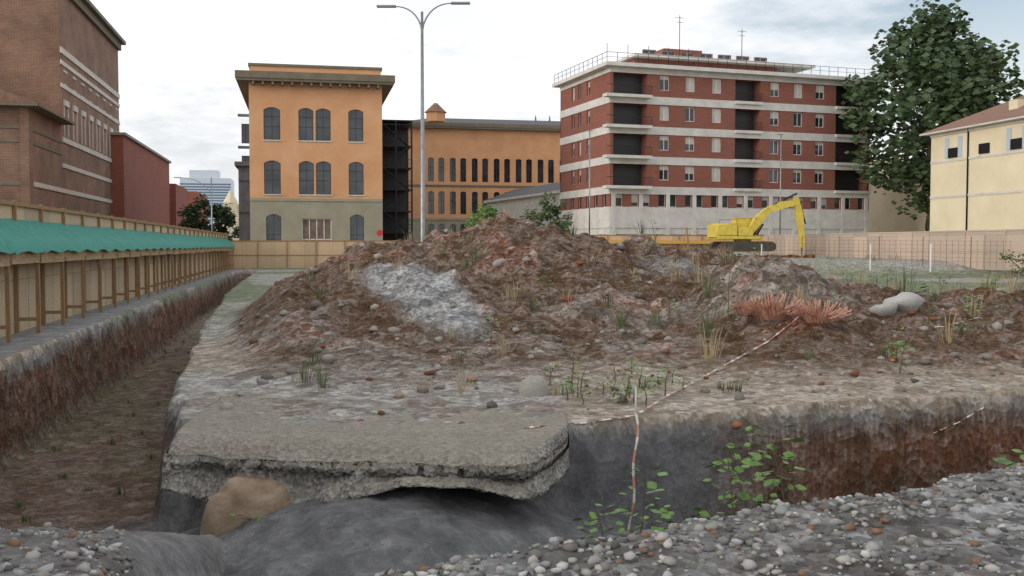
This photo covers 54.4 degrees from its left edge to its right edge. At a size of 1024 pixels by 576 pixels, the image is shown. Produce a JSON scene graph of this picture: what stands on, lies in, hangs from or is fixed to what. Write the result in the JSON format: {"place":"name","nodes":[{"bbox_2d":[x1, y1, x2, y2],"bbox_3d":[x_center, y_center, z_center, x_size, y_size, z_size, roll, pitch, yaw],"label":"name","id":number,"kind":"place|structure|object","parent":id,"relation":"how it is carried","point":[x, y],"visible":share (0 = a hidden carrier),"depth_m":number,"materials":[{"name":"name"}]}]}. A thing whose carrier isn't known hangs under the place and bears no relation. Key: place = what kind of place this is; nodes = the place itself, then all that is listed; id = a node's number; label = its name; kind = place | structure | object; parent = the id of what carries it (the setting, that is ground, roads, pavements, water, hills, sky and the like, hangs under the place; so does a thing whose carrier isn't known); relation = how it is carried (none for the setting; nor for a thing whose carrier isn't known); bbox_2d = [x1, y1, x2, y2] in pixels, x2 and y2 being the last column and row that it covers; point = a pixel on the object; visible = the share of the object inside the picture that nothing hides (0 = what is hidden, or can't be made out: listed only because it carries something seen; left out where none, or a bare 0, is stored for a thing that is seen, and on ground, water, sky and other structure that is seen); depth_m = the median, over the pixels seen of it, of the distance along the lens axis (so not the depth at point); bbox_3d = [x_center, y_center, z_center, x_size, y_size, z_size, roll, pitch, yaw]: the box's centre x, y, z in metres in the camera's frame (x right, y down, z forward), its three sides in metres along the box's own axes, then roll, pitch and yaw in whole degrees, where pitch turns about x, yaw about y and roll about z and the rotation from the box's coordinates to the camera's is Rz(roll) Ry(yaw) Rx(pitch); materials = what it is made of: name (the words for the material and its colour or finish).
{"place":"outdoors","nodes":[
{"label":"outdoors","id":0,"kind":"place"},
{"bbox_2d":[234,114,249,239],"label":"grey building","id":1,"kind":"structure","parent":0,"point":[243,168],"depth_m":144.65,"materials":[{"name":"grey concrete"}]},
{"bbox_2d":[241,124,248,159],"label":"grey building frames","id":2,"kind":"structure","parent":1,"relation":"attached to","point":[245,133],"depth_m":144.54,"materials":[{"name":"grey metal"}]},
{"bbox_2d":[382,119,412,240],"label":"stair tower","id":3,"kind":"structure","parent":0,"point":[396,147],"depth_m":119.64,"materials":[{"name":"black metal"}]},
{"bbox_2d":[0,212,1023,575],"bbox_3d":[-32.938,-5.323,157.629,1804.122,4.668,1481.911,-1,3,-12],"label":"terrain","id":4,"kind":"structure","parent":0,"point":[66,388],"depth_m":14.58,"materials":[{"name":"brown soil"}]},
{"bbox_2d":[0,0,125,215],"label":"brick building","id":5,"kind":"structure","parent":4,"relation":"on","point":[59,102],"depth_m":116.66,"materials":[{"name":"brick"}]},
{"bbox_2d":[0,199,234,342],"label":"hoarding","id":6,"kind":"object","parent":4,"relation":"on","point":[37,290],"visible":0.88,"depth_m":29.06,"materials":[{"name":"brown wood"}]},
{"bbox_2d":[0,218,234,254],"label":"net","id":7,"kind":"object","parent":6,"relation":"attached to","point":[19,236],"visible":1,"depth_m":28.06,"materials":[{"name":"teal fabric"}]},
{"bbox_2d":[110,132,187,225],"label":"red buildings","id":8,"kind":"structure","parent":4,"relation":"on","point":[142,189],"depth_m":163.65,"materials":[{"name":"paint"}]},
{"bbox_2d":[180,170,233,229],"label":"office tower","id":9,"kind":"structure","parent":4,"relation":"on","point":[222,188],"depth_m":481.93,"materials":[{"name":"grey"}]},
{"bbox_2d":[199,475,290,535],"bbox_3d":[-2.551,2.574,9.876,1.257,1.524,0.999,-1,3,-12],"label":"boulder","id":10,"kind":"object","parent":4,"relation":"on","point":[250,497],"visible":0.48,"depth_m":9.45,"materials":[{"name":"brown stone"}]},
{"bbox_2d":[235,63,394,239],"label":"building","id":11,"kind":"structure","parent":4,"relation":"on","point":[290,91],"depth_m":102.52,"materials":[{"name":"orange paint"}]},
{"bbox_2d":[263,107,363,239],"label":"windows","id":12,"kind":"structure","parent":11,"relation":"attached to","point":[323,180],"depth_m":102.86,"materials":[{"name":"grey glass"}]},
{"bbox_2d":[160,396,569,504],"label":"slab","id":13,"kind":"structure","parent":4,"relation":"on","point":[211,450],"depth_m":9.85,"materials":[{"name":"grey concrete"}]},
{"bbox_2d":[376,2,469,241],"bbox_3d":[-3.957,-6.345,44.773,4.178,12.850,0.460,0,2,-2],"label":"lamp","id":14,"kind":"object","parent":4,"relation":"on","point":[422,194],"visible":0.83,"depth_m":44.65,"materials":[{"name":"grey metal"}]},
{"bbox_2d":[408,103,559,240],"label":"school","id":15,"kind":"object","parent":4,"relation":"on","point":[479,140],"depth_m":161.45,"materials":[{"name":"orange paint"}]},
{"bbox_2d":[428,158,553,229],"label":"windows","id":16,"kind":"structure","parent":15,"relation":"attached to","point":[452,167],"depth_m":161.49,"materials":[{"name":"black glass"}]},
{"bbox_2d":[229,234,763,267],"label":"fence","id":17,"kind":"object","parent":4,"relation":"on","point":[279,253],"visible":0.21,"depth_m":88.01,"materials":[{"name":"brown wood"}]},
{"bbox_2d":[0,218,1023,575],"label":"rocks","id":18,"kind":"object","parent":4,"relation":"on","point":[906,302],"visible":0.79,"depth_m":5.68,"materials":[{"name":"grey stone"}]},
{"bbox_2d":[187,158,927,232],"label":"background buildings","id":19,"kind":"structure","parent":4,"relation":"on","point":[884,216],"depth_m":132.15,"materials":[{"name":"beige paint"}]},
{"bbox_2d":[344,205,1023,395],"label":"dry grass","id":20,"kind":"structure","parent":4,"relation":"on","point":[712,348],"depth_m":19.68,"materials":[{"name":"beige plant"}]},
{"bbox_2d":[682,227,814,257],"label":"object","id":21,"kind":"object","parent":4,"relation":"on","point":[796,256],"visible":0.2,"depth_m":74.91,"materials":[{"name":"orange plastic"}]},
{"bbox_2d":[523,317,983,531],"bbox_3d":[4.780,1.680,14.309,3.652,2.208,11.581,2,3,36],"label":"tape","id":22,"kind":"object","parent":4,"relation":"on","point":[633,460],"visible":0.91,"depth_m":11.54,"materials":[{"name":"white plastic"}]},
{"bbox_2d":[707,193,805,254],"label":"excavator","id":23,"kind":"object","parent":4,"relation":"on","point":[740,232],"visible":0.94,"depth_m":83.58,"materials":[{"name":"yellow metal"}]},
{"bbox_2d":[730,291,851,322],"bbox_3d":[4.723,0.301,16.997,2.154,0.511,1.127,2,3,40],"label":"pink plant","id":24,"kind":"object","parent":4,"relation":"on","point":[814,313],"visible":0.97,"depth_m":16.87,"materials":[{"name":"pink plant"}]},
{"bbox_2d":[761,236,1003,271],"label":"rebar fence","id":25,"kind":"object","parent":4,"relation":"on","point":[870,255],"visible":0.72,"depth_m":67.59,"materials":[{"name":"metal"}]},
{"bbox_2d":[763,229,1023,270],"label":"hoarding","id":26,"kind":"object","parent":4,"relation":"on","point":[1012,239],"visible":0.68,"depth_m":72.33,"materials":[{"name":"beige wood"}]},
{"bbox_2d":[919,96,1023,230],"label":"yellow building","id":27,"kind":"structure","parent":4,"relation":"on","point":[977,170],"depth_m":79.82,"materials":[{"name":"yellow painted plaster"},{"name":"terracotta roof tiles"},{"name":"window glass"}]},
{"bbox_2d":[999,250,1023,276],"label":"bush","id":28,"kind":"object","parent":4,"relation":"on","point":[1005,258],"depth_m":32.17,"materials":[{"name":"green plant"}]},
{"bbox_2d":[15,219,1023,522],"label":"grass","id":29,"kind":"structure","parent":0,"point":[621,323],"depth_m":18.32,"materials":[{"name":"green plant"}]},
{"bbox_2d":[90,0,1023,203],"label":"sky","id":30,"kind":"structure","parent":0,"point":[181,97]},
{"bbox_2d":[229,220,1023,538],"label":"weeds","id":31,"kind":"object","parent":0,"point":[663,512],"depth_m":8.80,"materials":[{"name":"plant"}]},
{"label":"streets","id":32,"kind":"structure","parent":0,"visible":0},
{"bbox_2d":[173,177,212,230],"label":"lamp","id":33,"kind":"object","parent":32,"relation":"on","point":[211,200],"visible":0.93,"depth_m":95.67,"materials":[{"name":"grey metal"}]},
{"bbox_2d":[180,212,207,230],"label":"tree","id":34,"kind":"object","parent":32,"relation":"on","point":[192,223],"visible":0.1,"depth_m":157.61,"materials":[{"name":"green plant"}]},
{"bbox_2d":[177,194,232,236],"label":"tree","id":35,"kind":"object","parent":32,"relation":"on","point":[197,213],"depth_m":149.06,"materials":[{"name":"green plant"}]},
{"bbox_2d":[200,203,238,239],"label":"tree","id":36,"kind":"object","parent":32,"relation":"on","point":[231,215],"visible":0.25,"depth_m":164.55,"materials":[{"name":"green plant"}]},
{"bbox_2d":[222,190,238,239],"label":"belltower","id":37,"kind":"structure","parent":32,"relation":"on","point":[230,201],"depth_m":259.86,"materials":[{"name":"white stone"}]},
{"bbox_2d":[376,230,382,239],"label":"signs","id":38,"kind":"object","parent":32,"relation":"on","point":[379,233],"visible":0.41,"depth_m":98.81,"materials":[{"name":"red metal"}]},
{"bbox_2d":[464,203,499,228],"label":"bush","id":39,"kind":"object","parent":32,"relation":"on","point":[493,213],"depth_m":96.81,"materials":[{"name":"green plant"}]},
{"bbox_2d":[519,191,572,231],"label":"bush","id":40,"kind":"object","parent":32,"relation":"on","point":[550,208],"depth_m":98.28,"materials":[{"name":"green plant"}]},
{"bbox_2d":[587,130,592,233],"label":"lamp","id":41,"kind":"object","parent":32,"relation":"on","point":[589,179],"visible":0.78,"depth_m":99.57,"materials":[{"name":"grey metal"}]},
{"bbox_2d":[483,15,877,234],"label":"apartment","id":42,"kind":"structure","parent":32,"relation":"on","point":[676,158],"depth_m":112.05,"materials":[{"name":"brown brick"}]},
{"bbox_2d":[572,50,862,234],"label":"windows","id":43,"kind":"structure","parent":42,"relation":"attached to","point":[690,83],"depth_m":111.31,"materials":[{"name":"grey glass"}]},
{"bbox_2d":[778,134,783,234],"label":"lamp","id":44,"kind":"object","parent":32,"relation":"on","point":[780,188],"visible":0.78,"depth_m":99.61,"materials":[{"name":"grey metal"}]},
{"bbox_2d":[838,0,1023,230],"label":"tree","id":45,"kind":"object","parent":32,"relation":"on","point":[977,76],"depth_m":109.40,"materials":[{"name":"green plant"}]},
{"bbox_2d":[907,92,1000,155],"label":"tree","id":46,"kind":"object","parent":32,"relation":"on","point":[948,123],"depth_m":126.44,"materials":[{"name":"green plant"}]}
]}

